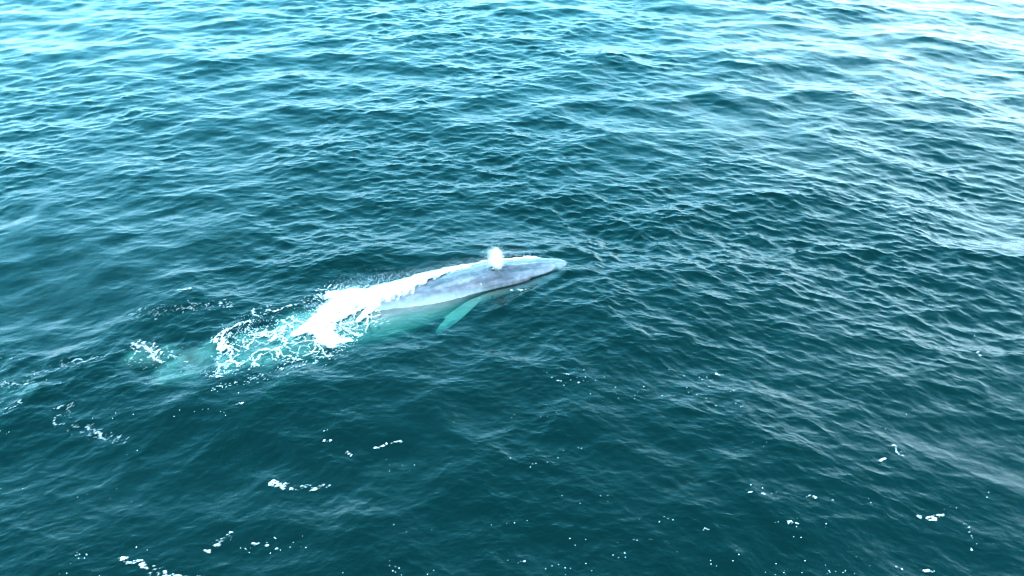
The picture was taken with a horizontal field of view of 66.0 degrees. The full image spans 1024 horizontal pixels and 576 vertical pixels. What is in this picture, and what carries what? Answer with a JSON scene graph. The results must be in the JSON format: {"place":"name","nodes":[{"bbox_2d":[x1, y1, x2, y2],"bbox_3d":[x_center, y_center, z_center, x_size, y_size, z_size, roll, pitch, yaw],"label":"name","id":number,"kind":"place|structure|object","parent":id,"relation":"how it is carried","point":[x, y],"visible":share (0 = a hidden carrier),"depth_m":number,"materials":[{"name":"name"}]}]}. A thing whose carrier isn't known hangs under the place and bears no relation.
{"place":"outdoors","nodes":[
{"label":"outdoors","id":0,"kind":"place"},
{"bbox_2d":[0,0,1023,575],"bbox_3d":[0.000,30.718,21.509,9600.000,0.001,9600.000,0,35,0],"label":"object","id":1,"kind":"structure","parent":0,"point":[188,216],"depth_m":66.04,"materials":[{"name":"teal"}]},
{"bbox_2d":[11,358,988,574],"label":"foam flecks","id":2,"kind":"object","parent":1,"relation":"on","point":[553,462],"visible":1,"depth_m":28.80,"materials":[{"name":"white liquid"}]},
{"bbox_2d":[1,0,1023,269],"bbox_3d":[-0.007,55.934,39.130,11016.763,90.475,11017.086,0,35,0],"label":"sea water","id":3,"kind":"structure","parent":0,"point":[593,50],"depth_m":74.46,"materials":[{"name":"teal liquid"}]},
{"bbox_2d":[120,556,180,575],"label":"whitecap","id":4,"kind":"object","parent":3,"relation":"on","point":[141,564],"visible":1,"depth_m":27.36,"materials":[{"name":"white liquid"}]},
{"bbox_2d":[204,531,276,551],"bbox_3d":[-9.636,9.102,28.268,2.693,0.106,0.940,0,35,0],"label":"whitecap","id":5,"kind":"object","parent":3,"relation":"on","point":[230,532],"visible":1,"depth_m":28.16,"materials":[{"name":"white liquid"}]},
{"bbox_2d":[130,285,381,376],"bbox_3d":[-13.655,2.225,37.661,19.326,0.526,9.583,-19,39,-25],"label":"wake foam","id":6,"kind":"object","parent":3,"relation":"on","point":[313,326],"visible":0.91,"depth_m":38.02,"materials":[{"name":"white"}]},
{"bbox_2d":[269,479,329,489],"bbox_3d":[-8.215,7.596,30.412,2.448,0.130,0.602,0,35,0],"label":"whitecap","id":7,"kind":"object","parent":3,"relation":"on","point":[282,486],"visible":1,"depth_m":30.37,"materials":[{"name":"white liquid"}]},
{"bbox_2d":[275,313,360,343],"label":"air bubbles","id":8,"kind":"object","parent":3,"relation":"on","point":[295,325],"visible":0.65,"depth_m":38.80},
{"bbox_2d":[219,249,545,348],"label":"spray drops","id":9,"kind":"object","parent":3,"relation":"on","point":[341,303],"visible":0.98,"depth_m":39.35,"materials":[{"name":"white liquid"}]},
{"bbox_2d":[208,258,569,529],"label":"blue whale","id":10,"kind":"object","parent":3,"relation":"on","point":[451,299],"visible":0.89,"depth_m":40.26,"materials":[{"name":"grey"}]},
{"bbox_2d":[481,243,507,268],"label":"whale spout","id":11,"kind":"object","parent":10,"relation":"on","point":[496,258],"visible":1,"depth_m":40.96,"materials":[{"name":"white liquid"}]},
{"bbox_2d":[331,256,538,311],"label":"white water","id":12,"kind":"structure","parent":3,"relation":"on","point":[363,298],"depth_m":40.24,"materials":[{"name":"white liquid"}]},
{"bbox_2d":[917,514,943,519],"bbox_3d":[15.408,8.418,28.949,1.126,0.081,0.332,0,35,0],"label":"whitecap","id":13,"kind":"object","parent":3,"relation":"on","point":[933,518],"visible":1,"depth_m":28.95,"materials":[{"name":"white liquid"}]}
]}

